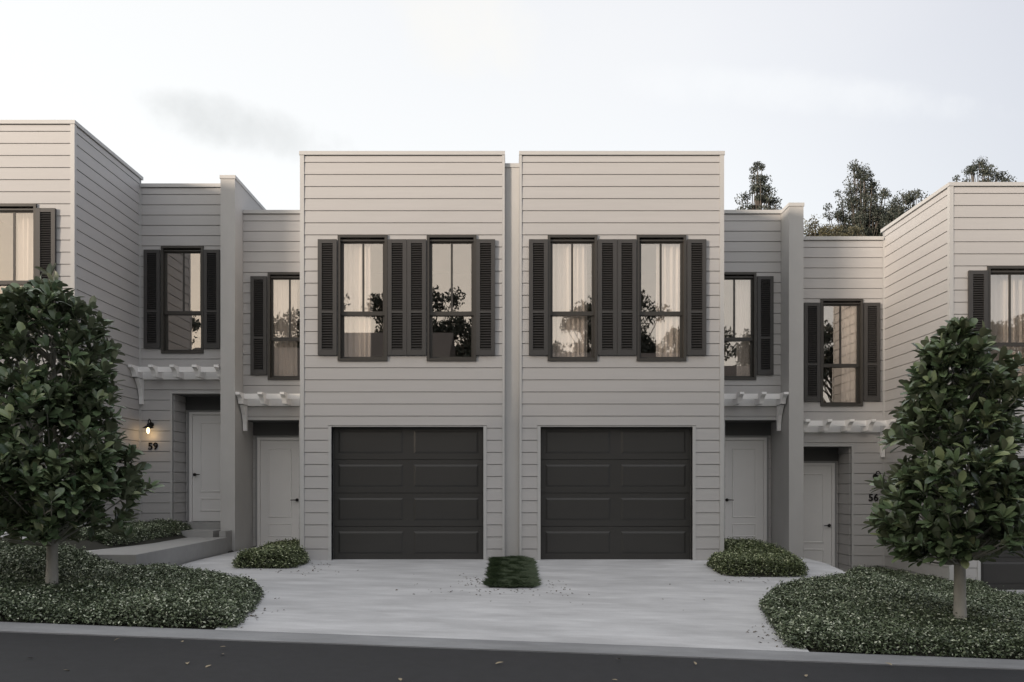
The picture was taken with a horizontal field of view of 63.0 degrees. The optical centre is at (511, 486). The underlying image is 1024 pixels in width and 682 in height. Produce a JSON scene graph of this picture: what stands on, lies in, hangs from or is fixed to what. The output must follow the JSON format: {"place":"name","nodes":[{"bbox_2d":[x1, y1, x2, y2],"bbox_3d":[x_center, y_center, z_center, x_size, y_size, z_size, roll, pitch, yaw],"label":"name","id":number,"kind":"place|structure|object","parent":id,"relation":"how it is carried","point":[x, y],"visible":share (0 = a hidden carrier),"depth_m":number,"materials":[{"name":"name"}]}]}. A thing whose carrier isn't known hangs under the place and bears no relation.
{"place":"outdoors","nodes":[
{"label":"outdoors","id":0,"kind":"place"},
{"bbox_2d":[480,555,541,587],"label":"grass","id":1,"kind":"structure","parent":0,"point":[516,571],"depth_m":11.39,"materials":[{"name":"green plant"}]},
{"bbox_2d":[0,632,1023,681],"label":"road","id":2,"kind":"structure","parent":0,"point":[84,658],"depth_m":6.72,"materials":[{"name":"black asphalt"}]},
{"bbox_2d":[0,622,1023,669],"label":"kerb","id":3,"kind":"structure","parent":2,"relation":"on","point":[504,645],"depth_m":7.52,"materials":[{"name":"concrete"}]},
{"bbox_2d":[0,0,1023,235],"label":"sky","id":4,"kind":"structure","parent":0,"point":[917,92],"materials":[{"name":"white"}]},
{"bbox_2d":[179,547,845,651],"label":"driveway","id":5,"kind":"structure","parent":0,"point":[641,602],"depth_m":9.62,"materials":[{"name":"concrete"}]},
{"bbox_2d":[231,537,309,568],"bbox_3d":[-3.623,1.042,13.519,1.067,0.348,3.048,0,0,0],"label":"hedge","id":6,"kind":"object","parent":5,"relation":"on","point":[287,553],"visible":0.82,"depth_m":12.20,"materials":[{"name":"green plant"}]},
{"bbox_2d":[225,563,787,646],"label":"leaf litter","id":7,"kind":"object","parent":5,"relation":"on","point":[511,590],"visible":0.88,"depth_m":10.28,"materials":[{"name":"brown"}]},
{"bbox_2d":[704,536,808,577],"bbox_3d":[3.599,1.069,13.356,1.412,0.463,3.409,0,0,0],"label":"hedge","id":8,"kind":"object","parent":5,"relation":"on","point":[747,557],"visible":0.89,"depth_m":11.91,"materials":[{"name":"green plant"}]},
{"bbox_2d":[37,535,1020,659],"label":"garden ground","id":9,"kind":"structure","parent":0,"point":[90,545],"depth_m":12.26,"materials":[{"name":"soil"}]},
{"bbox_2d":[0,263,163,584],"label":"street tree","id":10,"kind":"object","parent":9,"relation":"on","point":[54,504],"visible":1,"depth_m":8.81,"materials":[{"name":"green plant"}]},
{"bbox_2d":[65,518,191,545],"bbox_3d":[-6.528,0.730,13.880,1.582,0.348,3.281,0,0,0],"label":"hedge","id":11,"kind":"object","parent":9,"relation":"on","point":[156,528],"visible":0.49,"depth_m":13.50,"materials":[{"name":"green plant"}]},
{"bbox_2d":[0,536,268,629],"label":"ground cover","id":12,"kind":"object","parent":9,"relation":"on","point":[89,589],"visible":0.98,"depth_m":8.59,"materials":[{"name":"green plant"}]},
{"bbox_2d":[87,537,227,565],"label":"footpath","id":13,"kind":"structure","parent":9,"relation":"on","point":[181,551],"depth_m":12.51,"materials":[{"name":"concrete"}]},
{"bbox_2d":[180,529,231,550],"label":"entry steps","id":14,"kind":"structure","parent":9,"relation":"on","point":[205,533],"depth_m":14.70,"materials":[{"name":"concrete"}]},
{"bbox_2d":[771,203,803,557],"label":"party wall","id":15,"kind":"structure","parent":9,"relation":"on","point":[787,486],"depth_m":15.05,"materials":[{"name":"grey paint"}]},
{"bbox_2d":[758,564,1023,659],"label":"ground cover","id":16,"kind":"object","parent":9,"relation":"on","point":[877,609],"visible":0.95,"depth_m":8.64,"materials":[{"name":"green plant"}]},
{"bbox_2d":[861,316,1023,618],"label":"street tree","id":17,"kind":"object","parent":9,"relation":"on","point":[947,530],"visible":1,"depth_m":8.35,"materials":[{"name":"green plant"}]},
{"bbox_2d":[998,590,1023,594],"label":"driveway","id":18,"kind":"structure","parent":0,"point":[1018,591],"depth_m":13.11,"materials":[{"name":"concrete"}]},
{"bbox_3d":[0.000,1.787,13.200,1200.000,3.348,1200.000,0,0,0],"label":"ground","id":19,"kind":"structure","parent":0,"visible":0},
{"bbox_2d":[0,120,219,528],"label":"townhouse","id":20,"kind":"structure","parent":19,"relation":"on","point":[126,247],"depth_m":15.45,"materials":[{"name":"grey wood"}]},
{"bbox_2d":[0,204,36,319],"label":"window","id":21,"kind":"structure","parent":20,"relation":"in","point":[4,208],"depth_m":13.22,"materials":[{"name":"brown metal"}]},
{"bbox_2d":[2,398,42,492],"bbox_3d":[-8.590,-0.647,13.318,2.388,1.592,0.034,0,0,0],"label":"garage door","id":22,"kind":"structure","parent":20,"relation":"in","point":[40,434],"depth_m":13.31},
{"bbox_2d":[17,213,32,315],"bbox_3d":[-7.700,-3.293,13.421,0.508,2.340,0.060,0,0,0],"label":"curtain","id":23,"kind":"object","parent":20,"relation":"hanging from","point":[24,246],"visible":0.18,"depth_m":13.42,"materials":[{"name":"fabric"}]},
{"bbox_2d":[142,419,153,432],"bbox_3d":[-6.683,-1.103,15.370,0.200,0.278,0.240,0,0,0],"label":"wall lamp","id":24,"kind":"object","parent":20,"relation":"attached to","point":[149,425],"visible":1,"depth_m":15.34,"materials":[{"name":"black metal"}]},
{"bbox_2d":[161,246,203,352],"bbox_3d":[-6.107,-3.454,15.537,0.782,1.987,0.145,0,0,0],"label":"window","id":25,"kind":"structure","parent":20,"relation":"in","point":[165,250],"depth_m":15.53,"materials":[{"name":"brown metal"}]},
{"bbox_2d":[193,415,219,520],"bbox_3d":[-5.774,-0.346,16.072,0.746,2.046,0.115,0,0,0],"label":"entry door","id":26,"kind":"structure","parent":20,"relation":"in","point":[206,428],"depth_m":16.09,"materials":[{"name":"paint"}]},
{"bbox_2d":[220,175,265,550],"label":"party wall","id":27,"kind":"structure","parent":19,"relation":"on","point":[237,197],"depth_m":15.05,"materials":[{"name":"grey paint"}]},
{"bbox_2d":[235,151,504,559],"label":"townhouse","id":28,"kind":"structure","parent":19,"relation":"on","point":[392,446],"depth_m":13.19,"materials":[{"name":"grey wood"}]},
{"bbox_2d":[261,440,298,545],"bbox_3d":[-4.466,0.144,16.072,0.746,2.046,0.115,0,0,0],"label":"entry door","id":29,"kind":"structure","parent":28,"relation":"in","point":[279,458],"depth_m":16.09,"materials":[{"name":"paint"}]},
{"bbox_2d":[268,272,299,379],"bbox_3d":[-4.133,-2.964,15.537,0.782,1.987,0.145,0,0,0],"label":"window","id":30,"kind":"structure","parent":28,"relation":"in","point":[272,276],"depth_m":15.54,"materials":[{"name":"brown metal"}]},
{"bbox_2d":[274,280,296,375],"bbox_3d":[-4.270,-2.803,15.660,0.508,2.340,0.061,0,0,0],"label":"window pane","id":31,"kind":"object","parent":28,"relation":"hanging from","point":[285,358],"visible":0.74,"depth_m":15.66,"materials":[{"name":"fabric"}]},
{"bbox_2d":[344,244,370,356],"bbox_3d":[-2.475,-2.803,13.350,0.458,2.340,0.059,0,0,0],"label":"curtain","id":32,"kind":"object","parent":28,"relation":"hanging from","point":[357,336],"visible":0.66,"depth_m":13.35,"materials":[{"name":"fabric"}]},
{"bbox_2d":[338,235,387,360],"bbox_3d":[-2.355,-2.964,13.227,0.782,1.987,0.145,0,0,0],"label":"window","id":33,"kind":"structure","parent":28,"relation":"in","point":[342,239],"depth_m":13.23,"materials":[{"name":"brown glass"}]},
{"bbox_2d":[333,427,482,558],"bbox_3d":[-1.650,0.116,13.331,2.398,2.143,0.059,0,0,0],"label":"garage door","id":34,"kind":"structure","parent":28,"relation":"in","point":[399,492],"depth_m":13.30,"materials":[{"name":"black metal"}]},
{"bbox_2d":[427,235,475,360],"bbox_3d":[-0.953,-2.964,13.227,0.782,1.987,0.145,0,0,0],"label":"window","id":35,"kind":"structure","parent":28,"relation":"in","point":[431,239],"depth_m":13.23,"materials":[{"name":"brown glass"}]},
{"bbox_2d":[505,163,518,556],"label":"party wall","id":36,"kind":"structure","parent":19,"relation":"on","point":[511,359],"depth_m":13.26,"materials":[{"name":"grey paint"}]},
{"bbox_2d":[519,151,788,559],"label":"townhouse","id":37,"kind":"structure","parent":19,"relation":"on","point":[632,445],"depth_m":13.19,"materials":[{"name":"grey wood"}]},
{"bbox_2d":[553,244,586,356],"bbox_3d":[0.905,-2.803,13.351,0.598,2.340,0.060,0,0,0],"label":"curtain","id":38,"kind":"object","parent":37,"relation":"hanging from","point":[569,336],"visible":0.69,"depth_m":13.35,"materials":[{"name":"fabric"}]},
{"bbox_2d":[548,235,596,360],"bbox_3d":[0.953,-2.964,13.227,0.782,1.987,0.145,0,0,0],"label":"window","id":39,"kind":"structure","parent":37,"relation":"in","point":[552,239],"depth_m":13.23,"materials":[{"name":"brown metal"}]},
{"bbox_2d":[541,427,690,558],"bbox_3d":[1.650,0.116,13.331,2.398,2.143,0.059,0,0,0],"label":"garage door","id":40,"kind":"structure","parent":37,"relation":"in","point":[607,492],"depth_m":13.30,"materials":[{"name":"black metal"}]},
{"bbox_2d":[636,235,685,360],"bbox_3d":[2.355,-2.964,13.227,0.782,1.987,0.145,0,0,0],"label":"window","id":41,"kind":"structure","parent":37,"relation":"in","point":[641,239],"depth_m":13.23,"materials":[{"name":"brown glass"}]},
{"bbox_2d":[656,244,679,356],"bbox_3d":[2.550,-2.803,13.351,0.508,2.340,0.060,0,0,0],"label":"curtain","id":42,"kind":"object","parent":37,"relation":"hanging from","point":[667,336],"visible":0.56,"depth_m":13.35,"materials":[{"name":"fabric"}]},
{"bbox_2d":[724,272,755,379],"bbox_3d":[4.133,-2.964,15.537,0.782,1.987,0.145,0,0,0],"label":"window","id":43,"kind":"structure","parent":37,"relation":"in","point":[751,276],"depth_m":15.54,"materials":[{"name":"brown metal"}]},
{"bbox_2d":[736,280,749,375],"bbox_3d":[4.360,-2.803,15.661,0.327,2.340,0.058,0,0,0],"label":"curtain","id":44,"kind":"object","parent":37,"relation":"hanging from","point":[743,328],"visible":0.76,"depth_m":15.66,"materials":[{"name":"fabric"}]},
{"bbox_2d":[725,440,762,541],"bbox_3d":[4.466,0.144,16.072,0.746,2.046,0.115,0,0,0],"label":"entry door","id":45,"kind":"structure","parent":37,"relation":"in","point":[743,458],"depth_m":16.09,"materials":[{"name":"paint"}]},
{"bbox_2d":[734,161,781,209],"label":"gum tree","id":46,"kind":"object","parent":19,"relation":"on","point":[760,198],"visible":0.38,"depth_m":41.85,"materials":[{"name":"green plant"}]},
{"bbox_2d":[804,214,839,235],"bbox_3d":[13.810,-4.816,38.113,2.537,14.977,2.191,0,0,16],"label":"gum tree","id":47,"kind":"object","parent":19,"relation":"on","point":[808,228],"visible":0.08,"depth_m":37.83,"materials":[{"name":"green plant"}]},
{"bbox_2d":[809,222,854,235],"bbox_3d":[14.629,-4.678,37.953,2.688,14.701,2.379,0,0,0],"label":"gum tree","id":48,"kind":"object","parent":19,"relation":"on","point":[838,230],"visible":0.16,"depth_m":37.68,"materials":[{"name":"green plant"}]},
{"bbox_2d":[839,224,872,235],"bbox_3d":[15.703,-4.590,37.995,2.800,14.526,2.245,0,0,0],"label":"gum tree","id":49,"kind":"object","parent":19,"relation":"on","point":[856,230],"visible":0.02,"depth_m":37.83,"materials":[{"name":"green plant"}]},
{"bbox_2d":[823,159,902,235],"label":"gum tree","id":50,"kind":"object","parent":19,"relation":"on","point":[866,215],"visible":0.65,"depth_m":45.66,"materials":[{"name":"green plant"}]},
{"bbox_2d":[878,188,929,235],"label":"gum tree","id":51,"kind":"object","parent":19,"relation":"on","point":[894,213],"visible":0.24,"depth_m":43.85,"materials":[{"name":"green plant"}]},
{"bbox_2d":[804,182,1023,589],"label":"townhouse","id":52,"kind":"structure","parent":19,"relation":"on","point":[928,266],"depth_m":15.45,"materials":[{"name":"grey wood"}]},
{"bbox_2d":[804,466,830,564],"bbox_3d":[5.774,0.634,16.072,0.746,2.046,0.115,0,0,0],"label":"entry door","id":53,"kind":"structure","parent":52,"relation":"in","point":[817,479],"depth_m":16.09,"materials":[{"name":"paint"}]},
{"bbox_2d":[820,299,862,405],"bbox_3d":[6.107,-2.474,15.537,0.782,1.987,0.145,0,0,0],"label":"window","id":54,"kind":"structure","parent":52,"relation":"in","point":[858,303],"depth_m":15.53,"materials":[{"name":"brown metal"}]},
{"bbox_2d":[841,306,855,401],"bbox_3d":[6.350,-2.313,15.659,0.348,2.340,0.059,0,0,0],"label":"curtain","id":55,"kind":"object","parent":52,"relation":"hanging from","point":[848,388],"visible":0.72,"depth_m":15.66,"materials":[{"name":"fabric"}]},
{"bbox_2d":[981,458,1023,589],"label":"garage door","id":56,"kind":"structure","parent":52,"relation":"in","point":[1007,573],"depth_m":13.30,"materials":[{"name":"black metal"}]},
{"bbox_2d":[987,266,1023,351],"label":"window","id":57,"kind":"structure","parent":52,"relation":"in","point":[992,270],"depth_m":13.23,"materials":[{"name":"brown metal"}]},
{"bbox_2d":[991,275,1023,375],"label":"curtain","id":58,"kind":"object","parent":52,"relation":"hanging from","point":[999,306],"visible":0.32,"depth_m":13.42,"materials":[{"name":"fabric"}]},
{"bbox_2d":[952,157,1016,181],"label":"gum tree","id":59,"kind":"object","parent":19,"relation":"on","point":[980,166],"visible":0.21,"depth_m":43.84,"materials":[{"name":"green plant"}]}
]}

